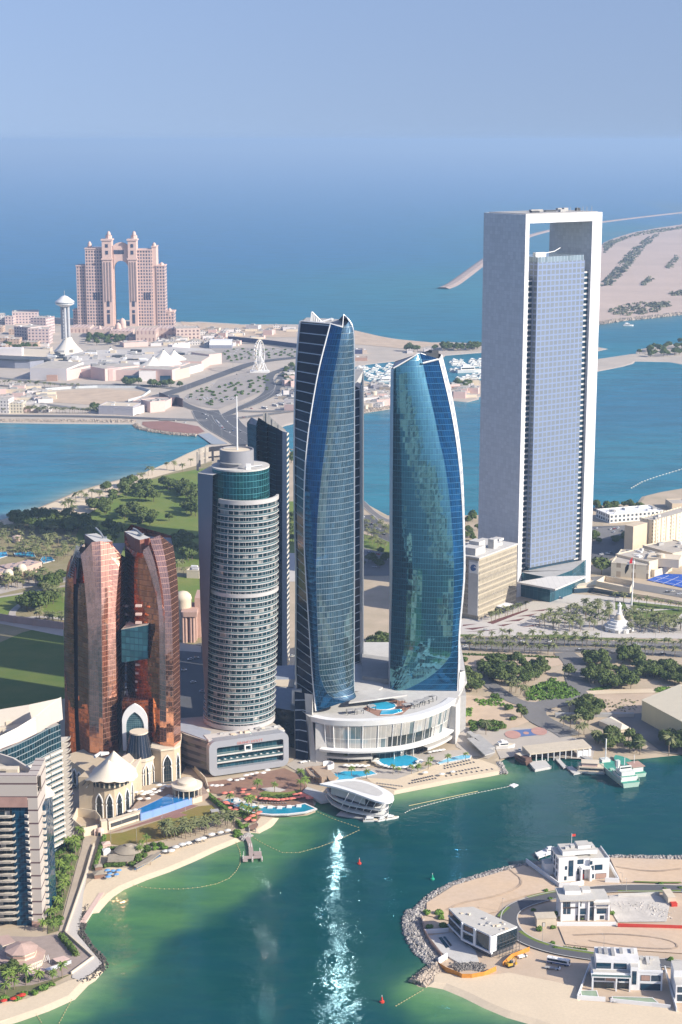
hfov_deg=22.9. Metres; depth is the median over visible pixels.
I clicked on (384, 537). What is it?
corniche road
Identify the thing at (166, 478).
broadleaf tree
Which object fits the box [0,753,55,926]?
apartment tower
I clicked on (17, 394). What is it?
building
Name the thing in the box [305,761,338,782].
pool bar
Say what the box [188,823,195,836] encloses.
date palm
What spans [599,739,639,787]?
ferry
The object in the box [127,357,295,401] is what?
road
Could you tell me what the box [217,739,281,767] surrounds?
window glass
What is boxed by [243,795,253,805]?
fan palm
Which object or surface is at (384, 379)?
motor boat
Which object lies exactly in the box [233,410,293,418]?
road
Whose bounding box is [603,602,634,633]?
monument
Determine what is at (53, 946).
garden paving
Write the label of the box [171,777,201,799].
round pavilion
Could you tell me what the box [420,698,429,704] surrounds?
cabana
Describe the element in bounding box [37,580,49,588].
broadleaf tree
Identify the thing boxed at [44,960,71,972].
shade sail
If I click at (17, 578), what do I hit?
date palm
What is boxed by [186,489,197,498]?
broadleaf tree
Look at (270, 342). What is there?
hoarding
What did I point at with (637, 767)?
work boat
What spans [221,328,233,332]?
building
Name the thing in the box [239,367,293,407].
road
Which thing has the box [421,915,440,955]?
hoarding
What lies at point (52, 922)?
fan palm
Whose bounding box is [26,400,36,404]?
building
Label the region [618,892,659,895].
site fence
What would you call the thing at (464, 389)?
building
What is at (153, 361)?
tent roof
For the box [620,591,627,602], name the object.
date palm
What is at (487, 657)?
broadleaf tree
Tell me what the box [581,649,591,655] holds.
broadleaf tree
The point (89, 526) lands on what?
broadleaf tree
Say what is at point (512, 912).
island road
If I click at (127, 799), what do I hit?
window frame
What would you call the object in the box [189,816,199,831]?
date palm
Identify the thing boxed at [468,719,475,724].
shrub
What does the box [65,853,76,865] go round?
fan palm
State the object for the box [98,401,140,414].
warehouse
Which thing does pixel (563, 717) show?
date palm
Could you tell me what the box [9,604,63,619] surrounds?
park path
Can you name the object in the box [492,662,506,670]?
broadleaf tree
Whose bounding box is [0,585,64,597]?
park road
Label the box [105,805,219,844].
worn lawn
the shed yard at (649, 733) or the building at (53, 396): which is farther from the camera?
the building at (53, 396)
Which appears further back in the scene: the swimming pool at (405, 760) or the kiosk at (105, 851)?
the swimming pool at (405, 760)
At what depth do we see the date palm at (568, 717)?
1161.18 m
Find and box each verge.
[497,906,509,916]
[518,931,548,944]
[527,890,555,897]
[556,946,593,953]
[618,890,680,891]
[634,881,680,882]
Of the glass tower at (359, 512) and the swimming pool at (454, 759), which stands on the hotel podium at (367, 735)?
the glass tower at (359, 512)
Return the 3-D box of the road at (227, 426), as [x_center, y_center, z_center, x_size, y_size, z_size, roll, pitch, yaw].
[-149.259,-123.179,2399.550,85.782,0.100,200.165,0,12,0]
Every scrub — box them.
[600,233,658,285]
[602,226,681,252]
[608,301,671,315]
[641,275,654,285]
[649,301,669,306]
[665,255,678,268]
[668,289,681,295]
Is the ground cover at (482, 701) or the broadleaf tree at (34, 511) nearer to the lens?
the ground cover at (482, 701)
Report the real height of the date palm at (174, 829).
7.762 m
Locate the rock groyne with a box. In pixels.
[408,961,445,986]
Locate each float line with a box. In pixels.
[134,842,240,888]
[253,830,358,852]
[405,786,508,812]
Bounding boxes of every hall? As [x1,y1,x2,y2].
[0,347,49,367]
[78,751,141,818]
[119,340,147,346]
[132,397,171,409]
[140,398,164,412]
[168,342,189,347]
[209,339,233,348]
[616,548,671,576]
[642,539,681,565]
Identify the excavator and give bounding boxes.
[505,957,516,967]
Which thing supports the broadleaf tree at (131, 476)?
on the park ground at (7, 632)
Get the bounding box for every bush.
[0,994,8,1001]
[13,996,22,1001]
[23,975,33,982]
[31,989,37,994]
[38,984,48,990]
[47,982,55,986]
[160,845,168,849]
[423,909,430,914]
[426,924,433,928]
[434,909,443,914]
[437,914,443,919]
[438,922,448,927]
[536,925,542,931]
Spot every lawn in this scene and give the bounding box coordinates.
[0,467,388,618]
[0,630,64,708]
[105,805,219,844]
[259,790,300,798]
[460,601,681,640]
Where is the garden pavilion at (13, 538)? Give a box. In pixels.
[11,535,22,541]
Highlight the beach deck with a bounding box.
[248,821,258,831]
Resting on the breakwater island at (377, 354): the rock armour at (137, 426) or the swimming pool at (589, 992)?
the rock armour at (137, 426)
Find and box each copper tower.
[64,527,127,756]
[124,524,180,754]
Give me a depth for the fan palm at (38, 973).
813.11 m
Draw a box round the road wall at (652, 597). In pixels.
[633,593,681,604]
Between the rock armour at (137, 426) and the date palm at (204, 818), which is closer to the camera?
the date palm at (204, 818)
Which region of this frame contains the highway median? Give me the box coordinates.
[461,643,680,650]
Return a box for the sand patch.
[463,656,656,729]
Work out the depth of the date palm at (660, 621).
1389.94 m
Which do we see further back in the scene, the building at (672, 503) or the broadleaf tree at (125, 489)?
the broadleaf tree at (125, 489)
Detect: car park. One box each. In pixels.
[183,347,295,408]
[364,525,624,575]
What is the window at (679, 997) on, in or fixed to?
in the villa at (676, 977)
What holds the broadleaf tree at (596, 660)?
on the island at (376, 603)
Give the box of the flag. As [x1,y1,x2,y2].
[625,558,631,573]
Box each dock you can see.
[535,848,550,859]
[554,755,567,769]
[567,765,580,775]
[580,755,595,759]
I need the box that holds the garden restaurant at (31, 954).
[0,935,49,975]
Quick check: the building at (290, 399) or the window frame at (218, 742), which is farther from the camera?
the building at (290, 399)
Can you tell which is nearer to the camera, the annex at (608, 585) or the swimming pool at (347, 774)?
the swimming pool at (347, 774)
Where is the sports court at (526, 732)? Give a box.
[505,727,546,737]
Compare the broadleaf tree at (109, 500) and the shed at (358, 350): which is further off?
the shed at (358, 350)
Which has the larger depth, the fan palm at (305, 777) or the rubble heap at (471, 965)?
the fan palm at (305, 777)
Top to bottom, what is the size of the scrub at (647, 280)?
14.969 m
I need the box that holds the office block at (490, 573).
[462,537,517,619]
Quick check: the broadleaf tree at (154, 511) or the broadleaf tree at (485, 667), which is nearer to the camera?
the broadleaf tree at (485, 667)
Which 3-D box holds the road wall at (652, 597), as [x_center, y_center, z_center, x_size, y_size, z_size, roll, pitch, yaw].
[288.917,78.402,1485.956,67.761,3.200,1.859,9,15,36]
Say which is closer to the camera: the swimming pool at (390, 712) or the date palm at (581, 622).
the swimming pool at (390, 712)
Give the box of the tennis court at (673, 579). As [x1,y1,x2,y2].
[648,574,681,586]
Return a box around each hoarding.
[228,336,296,347]
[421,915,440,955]
[438,962,495,977]
[503,947,529,965]
[618,923,681,928]
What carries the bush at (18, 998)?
on the beach at (53, 997)
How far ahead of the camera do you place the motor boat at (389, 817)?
1012.56 m
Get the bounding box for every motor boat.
[363,816,378,821]
[378,377,390,381]
[385,814,398,819]
[455,364,480,372]
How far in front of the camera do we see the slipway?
891.54 m
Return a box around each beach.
[0,464,165,524]
[0,759,499,1023]
[142,447,219,477]
[427,972,681,1023]
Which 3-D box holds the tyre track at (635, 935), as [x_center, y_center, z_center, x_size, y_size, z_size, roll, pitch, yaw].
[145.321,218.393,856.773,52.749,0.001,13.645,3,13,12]
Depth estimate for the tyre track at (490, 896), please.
907.50 m
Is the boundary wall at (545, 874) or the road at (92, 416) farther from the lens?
the road at (92, 416)
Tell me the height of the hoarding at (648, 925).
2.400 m
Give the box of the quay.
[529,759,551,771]
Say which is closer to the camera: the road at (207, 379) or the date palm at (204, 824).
the date palm at (204, 824)
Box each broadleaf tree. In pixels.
[0,963,7,969]
[0,967,15,977]
[5,958,19,967]
[8,514,16,522]
[15,595,27,607]
[15,964,24,973]
[17,511,27,523]
[17,516,26,523]
[18,597,31,609]
[23,517,36,524]
[23,590,35,596]
[28,507,41,517]
[29,591,42,599]
[31,594,49,606]
[33,519,42,526]
[36,574,44,580]
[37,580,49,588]
[40,521,49,530]
[40,590,54,607]
[42,575,56,584]
[43,508,51,515]
[44,573,57,577]
[45,513,57,519]
[46,517,56,521]
[49,509,60,515]
[50,579,59,585]
[51,591,59,603]
[54,575,62,582]
[56,569,65,576]
[59,507,72,514]
[59,520,67,528]
[66,518,78,531]
[70,519,83,532]
[80,513,90,519]
[82,523,96,531]
[83,530,95,538]
[85,519,98,524]
[87,498,100,511]
[98,502,108,513]
[99,529,109,535]
[100,504,110,512]
[101,518,115,529]
[104,497,112,503]
[104,534,114,542]
[107,488,117,494]
[108,493,117,502]
[109,531,118,538]
[111,522,126,536]
[114,504,129,518]
[116,480,129,488]
[119,485,132,496]
[119,507,130,518]
[127,474,137,481]
[128,501,139,513]
[133,488,144,497]
[134,506,145,513]
[136,512,147,521]
[141,478,152,483]
[141,484,151,491]
[144,516,154,522]
[146,512,156,518]
[147,489,160,501]
[148,509,157,515]
[160,476,171,487]
[171,481,182,492]
[172,540,181,549]
[175,485,182,495]
[175,531,189,537]
[176,546,185,554]
[178,536,192,546]
[179,483,192,496]
[179,486,190,495]
[179,501,192,512]
[182,548,194,560]
[183,495,197,501]
[185,504,192,515]
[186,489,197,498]
[186,542,198,550]
[187,532,195,539]
[188,501,197,515]
[189,482,197,488]
[370,634,379,639]
[464,665,472,670]
[466,675,474,688]
[467,679,478,690]
[469,672,482,679]
[476,664,484,673]
[479,660,489,665]
[481,664,492,671]
[484,653,494,659]
[484,667,491,678]
[487,669,496,677]
[488,656,500,662]
[491,652,506,660]
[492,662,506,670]
[494,668,510,683]
[506,664,520,674]
[508,660,516,665]
[511,651,524,664]
[516,665,524,672]
[516,706,528,717]
[517,672,530,682]
[521,662,533,669]
[525,669,534,681]
[532,656,548,665]
[533,668,542,674]
[535,663,548,671]
[562,663,576,675]
[574,706,587,719]
[580,667,587,678]
[580,695,595,701]
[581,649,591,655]
[581,711,593,720]
[583,703,599,713]
[584,668,596,682]
[586,663,596,668]
[589,649,599,662]
[591,556,610,574]
[591,654,601,662]
[591,698,605,708]
[592,733,603,743]
[594,668,605,675]
[596,672,609,685]
[598,648,608,654]
[598,679,608,684]
[599,652,611,661]
[599,660,613,669]
[601,734,618,744]
[603,668,613,675]
[603,725,615,732]
[604,740,615,747]
[606,676,618,686]
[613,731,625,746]
[614,664,630,673]
[615,645,626,653]
[617,651,627,663]
[618,678,624,688]
[623,673,638,688]
[623,727,635,739]
[623,740,633,751]
[625,649,633,661]
[630,643,641,649]
[631,658,639,665]
[631,733,644,741]
[631,740,643,749]
[634,648,644,653]
[634,652,646,658]
[634,665,643,672]
[638,659,648,664]
[643,667,649,676]
[644,662,656,675]
[648,667,658,678]
[658,729,670,744]
[660,661,670,669]
[665,738,677,750]
[666,663,679,672]
[668,671,680,684]
[673,729,681,740]
[673,739,681,750]
[674,673,681,683]
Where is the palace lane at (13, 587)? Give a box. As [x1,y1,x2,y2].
[0,578,64,593]
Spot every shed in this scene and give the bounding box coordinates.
[113,404,144,415]
[355,348,362,353]
[355,356,366,360]
[469,379,478,384]
[555,684,681,732]
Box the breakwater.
[438,212,681,288]
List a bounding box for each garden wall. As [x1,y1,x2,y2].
[0,614,63,628]
[191,766,208,803]
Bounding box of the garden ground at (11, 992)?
[0,837,81,996]
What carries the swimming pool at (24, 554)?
on the island at (376, 603)
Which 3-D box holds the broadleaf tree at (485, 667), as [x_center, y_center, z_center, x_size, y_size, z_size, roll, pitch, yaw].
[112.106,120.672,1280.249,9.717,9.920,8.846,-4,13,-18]
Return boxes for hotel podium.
[70,318,176,341]
[181,717,288,775]
[273,642,466,761]
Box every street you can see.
[591,525,623,559]
[591,575,681,597]
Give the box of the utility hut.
[534,912,556,926]
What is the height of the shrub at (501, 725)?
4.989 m
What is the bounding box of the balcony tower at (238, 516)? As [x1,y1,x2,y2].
[196,396,278,730]
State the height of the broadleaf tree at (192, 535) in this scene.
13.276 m
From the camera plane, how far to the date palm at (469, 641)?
1343.38 m
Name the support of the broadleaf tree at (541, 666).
on the island at (376, 603)
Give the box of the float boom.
[409,791,477,805]
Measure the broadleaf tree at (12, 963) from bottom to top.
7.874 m
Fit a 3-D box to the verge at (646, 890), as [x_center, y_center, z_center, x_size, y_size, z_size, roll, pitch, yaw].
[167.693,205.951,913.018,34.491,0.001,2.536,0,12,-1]
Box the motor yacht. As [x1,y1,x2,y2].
[494,739,514,748]
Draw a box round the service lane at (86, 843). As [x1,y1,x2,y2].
[59,837,92,930]
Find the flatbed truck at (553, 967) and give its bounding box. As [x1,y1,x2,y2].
[545,966,560,970]
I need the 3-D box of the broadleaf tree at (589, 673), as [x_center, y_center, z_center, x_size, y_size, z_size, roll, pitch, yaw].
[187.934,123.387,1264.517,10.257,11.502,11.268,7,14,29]
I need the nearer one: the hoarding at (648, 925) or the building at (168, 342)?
the hoarding at (648, 925)
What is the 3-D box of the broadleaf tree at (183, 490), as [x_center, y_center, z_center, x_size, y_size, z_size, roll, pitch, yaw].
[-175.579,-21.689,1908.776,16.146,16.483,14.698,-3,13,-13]
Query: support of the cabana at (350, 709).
on the hotel podium at (367, 735)
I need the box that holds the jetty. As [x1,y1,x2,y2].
[242,836,262,861]
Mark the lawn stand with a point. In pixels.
(214, 810)
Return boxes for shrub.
[57,903,63,909]
[60,867,67,872]
[103,863,111,867]
[110,861,117,866]
[128,861,135,866]
[134,856,141,861]
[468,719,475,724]
[469,723,477,731]
[490,693,499,698]
[490,719,498,724]
[497,723,506,728]
[504,703,513,709]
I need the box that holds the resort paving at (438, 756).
[286,749,476,778]
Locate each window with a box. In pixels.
[124,375,138,378]
[160,376,170,380]
[568,860,573,875]
[577,859,583,863]
[579,768,602,770]
[580,908,585,914]
[589,907,593,919]
[594,982,613,987]
[595,864,602,869]
[595,873,605,878]
[596,963,610,968]
[597,908,605,913]
[605,978,615,980]
[614,963,626,968]
[617,983,628,988]
[632,971,636,984]
[640,983,660,990]
[641,975,649,980]
[651,975,660,980]
[677,995,681,1000]
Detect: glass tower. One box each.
[247,413,289,665]
[292,312,355,761]
[355,368,363,664]
[389,349,464,743]
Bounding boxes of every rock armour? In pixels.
[0,418,135,422]
[77,904,108,981]
[133,423,197,435]
[238,832,253,840]
[364,405,389,413]
[401,908,445,964]
[413,854,681,909]
[496,761,507,773]
[599,312,681,324]
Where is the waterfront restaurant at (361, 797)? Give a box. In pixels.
[303,777,393,821]
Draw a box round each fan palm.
[0,980,10,993]
[1,969,14,989]
[6,966,17,984]
[9,976,19,989]
[18,963,32,984]
[33,968,43,981]
[37,918,48,931]
[44,906,56,918]
[47,968,57,980]
[48,918,58,930]
[52,895,63,903]
[55,858,64,870]
[56,882,67,896]
[56,960,67,978]
[59,877,69,892]
[64,836,72,850]
[64,864,73,879]
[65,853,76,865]
[69,838,80,854]
[71,834,79,839]
[74,825,85,834]
[136,844,143,850]
[142,833,150,843]
[226,792,234,802]
[238,802,245,809]
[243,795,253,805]
[243,805,253,815]
[251,805,260,817]
[252,778,262,792]
[295,768,304,779]
[296,779,304,789]
[301,775,310,786]
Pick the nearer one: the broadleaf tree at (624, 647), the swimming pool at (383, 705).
the swimming pool at (383, 705)
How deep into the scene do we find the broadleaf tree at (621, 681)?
1248.73 m
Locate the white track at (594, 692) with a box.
[587,689,664,694]
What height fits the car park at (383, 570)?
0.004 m
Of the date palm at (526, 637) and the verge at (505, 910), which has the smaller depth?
the verge at (505, 910)
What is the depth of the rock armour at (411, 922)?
860.98 m
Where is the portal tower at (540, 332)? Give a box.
[478,207,601,601]
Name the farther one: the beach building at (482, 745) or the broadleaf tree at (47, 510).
the broadleaf tree at (47, 510)
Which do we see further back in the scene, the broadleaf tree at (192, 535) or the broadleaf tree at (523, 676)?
the broadleaf tree at (192, 535)
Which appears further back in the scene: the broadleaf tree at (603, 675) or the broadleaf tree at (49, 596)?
the broadleaf tree at (49, 596)
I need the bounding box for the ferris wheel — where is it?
[250,339,269,372]
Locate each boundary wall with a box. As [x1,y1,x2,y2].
[425,928,448,933]
[438,953,447,962]
[526,858,583,886]
[557,922,615,925]
[577,962,605,1001]
[605,862,618,882]
[610,998,670,1008]
[664,966,676,1011]
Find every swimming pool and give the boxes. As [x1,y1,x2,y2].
[0,551,7,558]
[14,551,35,557]
[40,556,54,563]
[136,794,191,820]
[223,798,241,803]
[233,802,316,815]
[334,771,376,779]
[368,701,396,709]
[379,755,418,768]
[380,709,402,714]
[436,755,471,764]
[580,990,598,995]
[611,996,657,1002]
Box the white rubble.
[609,895,669,921]
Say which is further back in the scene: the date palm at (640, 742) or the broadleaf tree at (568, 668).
the broadleaf tree at (568, 668)
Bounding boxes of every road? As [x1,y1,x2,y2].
[0,377,175,388]
[0,414,202,420]
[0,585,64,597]
[37,402,136,414]
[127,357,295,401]
[160,419,207,420]
[168,366,294,414]
[192,410,247,444]
[204,343,295,348]
[212,415,246,437]
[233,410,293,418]
[238,409,288,411]
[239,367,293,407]
[364,501,388,521]
[364,515,388,541]
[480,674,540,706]
[500,884,681,966]
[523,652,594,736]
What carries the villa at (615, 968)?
on the villa island at (534, 963)
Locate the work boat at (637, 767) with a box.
[614,755,645,776]
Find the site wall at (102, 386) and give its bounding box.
[45,385,150,401]
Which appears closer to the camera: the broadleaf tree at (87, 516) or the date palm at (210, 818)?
the date palm at (210, 818)
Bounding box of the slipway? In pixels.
[80,892,103,923]
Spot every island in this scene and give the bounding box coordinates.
[0,318,681,446]
[0,449,681,1000]
[413,857,681,1012]
[599,224,681,320]
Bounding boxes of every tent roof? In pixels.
[141,355,159,365]
[155,349,181,365]
[169,349,185,360]
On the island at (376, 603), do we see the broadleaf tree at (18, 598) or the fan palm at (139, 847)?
the fan palm at (139, 847)
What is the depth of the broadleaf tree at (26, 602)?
1452.68 m
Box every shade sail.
[28,967,47,975]
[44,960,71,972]
[52,956,69,962]
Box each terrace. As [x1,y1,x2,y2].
[95,783,208,829]
[207,768,313,822]
[429,932,478,962]
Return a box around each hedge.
[58,932,79,956]
[91,834,106,868]
[208,792,230,810]
[235,819,249,828]
[563,946,587,949]
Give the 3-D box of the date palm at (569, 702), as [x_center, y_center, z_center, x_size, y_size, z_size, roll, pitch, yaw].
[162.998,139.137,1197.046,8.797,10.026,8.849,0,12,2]
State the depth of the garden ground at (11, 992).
866.59 m
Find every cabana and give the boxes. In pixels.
[346,708,354,714]
[367,704,375,710]
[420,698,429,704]
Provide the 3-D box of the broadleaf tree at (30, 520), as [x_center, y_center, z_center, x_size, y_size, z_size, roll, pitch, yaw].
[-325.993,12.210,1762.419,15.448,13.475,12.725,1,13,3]
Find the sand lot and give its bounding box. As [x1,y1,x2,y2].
[53,318,465,403]
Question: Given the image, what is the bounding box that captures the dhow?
[514,752,531,765]
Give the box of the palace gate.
[178,590,200,642]
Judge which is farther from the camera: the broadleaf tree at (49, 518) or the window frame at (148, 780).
the broadleaf tree at (49, 518)
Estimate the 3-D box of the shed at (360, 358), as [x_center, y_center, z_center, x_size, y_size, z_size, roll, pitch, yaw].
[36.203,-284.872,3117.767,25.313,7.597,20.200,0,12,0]
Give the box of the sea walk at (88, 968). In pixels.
[67,846,100,980]
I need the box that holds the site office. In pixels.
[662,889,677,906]
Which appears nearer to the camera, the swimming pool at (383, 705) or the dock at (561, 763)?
the dock at (561, 763)
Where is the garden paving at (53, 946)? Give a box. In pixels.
[0,934,90,987]
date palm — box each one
[3,572,10,582]
[12,577,21,587]
[35,606,43,618]
[156,820,165,834]
[162,819,173,835]
[162,828,170,835]
[166,825,175,838]
[170,827,178,839]
[176,817,186,824]
[176,823,184,837]
[181,824,190,838]
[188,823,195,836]
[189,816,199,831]
[191,823,200,835]
[199,814,208,824]
[200,821,208,834]
[205,815,213,827]
[210,812,219,818]
[216,814,224,826]
[219,808,231,824]
[222,815,231,828]
[229,814,237,827]
[465,639,473,650]
[480,720,491,728]
[487,639,496,651]
[488,611,495,621]
[503,679,515,692]
[505,640,512,648]
[510,676,521,692]
[520,641,528,653]
[520,684,530,691]
[522,634,529,644]
[540,613,549,625]
[543,634,551,644]
[555,618,561,629]
[557,607,565,614]
[559,715,567,726]
[561,634,568,646]
[565,699,574,711]
[566,619,573,631]
[566,715,575,729]
[570,713,583,730]
[571,634,579,643]
[574,724,582,735]
[576,619,583,631]
[580,720,589,728]
[581,598,589,604]
[585,616,593,627]
[591,729,601,743]
[593,599,602,612]
[593,612,601,624]
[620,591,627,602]
[633,738,645,754]
[642,610,650,617]
[642,619,649,630]
[653,611,662,617]
[655,618,664,632]
[661,617,668,630]
[663,733,676,754]
[664,621,672,632]
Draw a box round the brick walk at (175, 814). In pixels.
[106,805,197,833]
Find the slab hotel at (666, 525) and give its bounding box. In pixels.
[624,506,681,549]
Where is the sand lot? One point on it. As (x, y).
(89, 396)
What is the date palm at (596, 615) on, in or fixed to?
on the plaza at (532, 607)
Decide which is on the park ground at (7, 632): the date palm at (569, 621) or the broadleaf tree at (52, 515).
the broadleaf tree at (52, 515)
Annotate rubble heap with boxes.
[449,961,486,971]
[613,901,671,918]
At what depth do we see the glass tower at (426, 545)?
1130.97 m
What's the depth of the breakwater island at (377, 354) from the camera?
2929.22 m
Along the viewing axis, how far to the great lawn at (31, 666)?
1296.99 m
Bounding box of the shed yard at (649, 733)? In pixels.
[617,713,681,753]
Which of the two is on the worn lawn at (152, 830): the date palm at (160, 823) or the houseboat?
the date palm at (160, 823)
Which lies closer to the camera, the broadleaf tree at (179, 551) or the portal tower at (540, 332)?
the portal tower at (540, 332)
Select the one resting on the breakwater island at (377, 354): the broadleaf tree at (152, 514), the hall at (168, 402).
the hall at (168, 402)
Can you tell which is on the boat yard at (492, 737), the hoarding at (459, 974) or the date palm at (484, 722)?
the date palm at (484, 722)
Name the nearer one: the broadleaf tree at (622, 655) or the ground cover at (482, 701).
the ground cover at (482, 701)
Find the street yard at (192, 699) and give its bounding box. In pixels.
[125,643,294,783]
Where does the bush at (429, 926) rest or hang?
on the villa island at (534, 963)
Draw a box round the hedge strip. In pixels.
[462,652,558,657]
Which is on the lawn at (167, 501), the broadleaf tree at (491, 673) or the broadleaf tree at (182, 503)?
the broadleaf tree at (182, 503)
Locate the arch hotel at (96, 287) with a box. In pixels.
[72,231,175,325]
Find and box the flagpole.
[631,560,633,610]
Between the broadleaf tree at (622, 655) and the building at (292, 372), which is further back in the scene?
the building at (292, 372)
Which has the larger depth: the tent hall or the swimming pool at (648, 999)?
the tent hall
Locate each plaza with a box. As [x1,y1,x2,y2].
[142,421,204,433]
[198,433,226,443]
[289,553,294,581]
[460,594,681,638]
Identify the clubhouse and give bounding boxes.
[596,505,662,522]
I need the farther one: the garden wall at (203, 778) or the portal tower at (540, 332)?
the portal tower at (540, 332)
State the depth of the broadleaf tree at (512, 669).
1269.27 m
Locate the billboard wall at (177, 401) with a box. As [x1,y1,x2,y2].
[159,392,182,406]
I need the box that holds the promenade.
[0,621,200,651]
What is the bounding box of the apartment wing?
[0,697,73,851]
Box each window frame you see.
[72,768,76,784]
[95,794,103,817]
[106,794,113,817]
[116,792,122,815]
[124,788,129,813]
[131,782,133,807]
[143,765,149,785]
[150,762,154,783]
[163,755,172,782]
[176,752,179,779]
[206,729,288,775]
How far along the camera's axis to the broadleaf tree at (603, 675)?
1252.48 m
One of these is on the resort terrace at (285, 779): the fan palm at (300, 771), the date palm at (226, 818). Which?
the fan palm at (300, 771)
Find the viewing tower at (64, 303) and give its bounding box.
[52,291,81,354]
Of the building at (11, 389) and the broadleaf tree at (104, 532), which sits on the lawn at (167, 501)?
the broadleaf tree at (104, 532)
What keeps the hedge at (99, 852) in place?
on the island at (376, 603)
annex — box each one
[173,325,199,339]
[574,576,633,596]
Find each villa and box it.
[0,559,41,579]
[448,907,519,956]
[542,834,609,881]
[555,885,610,921]
[590,946,662,991]
[670,960,681,1002]
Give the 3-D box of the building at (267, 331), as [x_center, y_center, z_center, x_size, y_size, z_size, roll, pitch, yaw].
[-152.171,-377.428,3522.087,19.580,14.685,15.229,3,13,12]
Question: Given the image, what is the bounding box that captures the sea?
[0,152,681,1023]
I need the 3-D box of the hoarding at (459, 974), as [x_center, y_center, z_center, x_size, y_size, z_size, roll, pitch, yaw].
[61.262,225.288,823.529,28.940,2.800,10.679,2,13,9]
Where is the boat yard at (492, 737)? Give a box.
[456,727,594,758]
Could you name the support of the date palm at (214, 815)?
on the island at (376, 603)
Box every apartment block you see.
[0,313,4,323]
[0,396,13,413]
[5,315,14,324]
[9,400,25,412]
[12,310,38,323]
[14,324,47,340]
[27,327,52,343]
[30,315,54,332]
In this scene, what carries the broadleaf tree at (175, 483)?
on the lawn at (167, 501)
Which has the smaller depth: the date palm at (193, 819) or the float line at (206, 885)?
the float line at (206, 885)
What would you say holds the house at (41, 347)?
on the breakwater island at (377, 354)
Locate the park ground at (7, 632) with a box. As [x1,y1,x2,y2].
[0,461,211,645]
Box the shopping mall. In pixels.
[30,347,221,380]
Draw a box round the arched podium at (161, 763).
[68,689,181,786]
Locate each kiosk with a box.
[92,870,104,878]
[94,863,102,870]
[96,827,103,835]
[101,841,110,847]
[102,848,110,855]
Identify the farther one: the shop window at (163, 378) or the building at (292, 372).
the building at (292, 372)
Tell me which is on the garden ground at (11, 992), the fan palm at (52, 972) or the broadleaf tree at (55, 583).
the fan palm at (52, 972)
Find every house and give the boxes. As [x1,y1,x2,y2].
[0,325,4,331]
[0,336,10,342]
[7,337,21,345]
[9,328,13,334]
[22,346,52,350]
[23,340,39,345]
[186,565,199,578]
[522,739,591,760]
[599,716,628,732]
[651,567,667,576]
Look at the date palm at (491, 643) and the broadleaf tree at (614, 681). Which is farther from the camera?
the date palm at (491, 643)
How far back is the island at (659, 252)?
5107.09 m
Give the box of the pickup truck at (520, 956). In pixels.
[517,953,526,958]
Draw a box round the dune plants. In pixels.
[605,699,638,711]
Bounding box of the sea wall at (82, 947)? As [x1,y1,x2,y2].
[65,843,94,974]
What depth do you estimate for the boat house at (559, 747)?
1112.29 m
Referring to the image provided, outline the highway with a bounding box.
[460,638,681,656]
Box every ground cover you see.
[466,707,472,715]
[475,697,504,705]
[523,677,580,700]
[589,684,611,690]
[654,686,670,691]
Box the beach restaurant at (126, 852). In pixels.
[107,843,160,868]
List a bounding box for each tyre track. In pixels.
[447,868,520,908]
[448,869,521,909]
[573,933,676,947]
[587,934,678,948]
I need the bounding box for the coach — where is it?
[547,955,570,965]
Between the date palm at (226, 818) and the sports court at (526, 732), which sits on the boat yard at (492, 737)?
the sports court at (526, 732)
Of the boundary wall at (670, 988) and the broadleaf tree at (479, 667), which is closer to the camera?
the boundary wall at (670, 988)
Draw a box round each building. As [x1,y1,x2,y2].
[0,387,5,393]
[6,387,26,392]
[12,383,25,387]
[12,391,24,396]
[17,395,33,400]
[26,384,40,388]
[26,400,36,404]
[27,388,42,394]
[29,403,46,410]
[32,395,47,400]
[35,390,55,394]
[36,397,52,402]
[38,404,49,412]
[40,342,48,345]
[40,393,56,398]
[72,808,107,836]
[128,336,135,340]
[150,342,160,345]
[163,341,178,344]
[189,339,196,344]
[201,334,213,338]
[204,339,209,344]
[205,326,220,329]
[208,328,216,332]
[218,331,227,336]
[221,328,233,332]
[230,332,241,335]
[244,336,263,338]
[246,324,260,328]
[263,328,273,334]
[273,324,279,328]
[276,378,283,383]
[278,395,289,398]
[282,378,291,385]
[282,388,292,394]
[283,325,295,330]
[283,370,294,374]
[284,373,294,378]
[284,397,293,403]
[284,402,293,410]
[286,328,297,331]
[289,379,294,386]
[364,395,377,400]
[365,388,382,394]
[367,400,383,406]
[370,381,384,387]
[373,403,381,407]
[374,383,389,388]
[374,397,387,405]
[379,385,389,389]
[449,382,459,387]
[453,389,465,398]
[457,387,467,392]
[466,393,476,397]
[467,731,494,755]
[468,386,478,393]
[611,549,681,578]
[665,498,681,508]
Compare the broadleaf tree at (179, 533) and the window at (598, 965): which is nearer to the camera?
the window at (598, 965)
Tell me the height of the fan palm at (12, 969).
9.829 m
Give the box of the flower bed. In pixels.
[463,609,545,631]
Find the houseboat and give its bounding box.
[577,759,605,774]
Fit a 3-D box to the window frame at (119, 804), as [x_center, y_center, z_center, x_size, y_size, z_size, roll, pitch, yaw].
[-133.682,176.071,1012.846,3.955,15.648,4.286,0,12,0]
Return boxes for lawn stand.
[210,809,218,813]
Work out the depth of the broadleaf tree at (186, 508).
1823.40 m

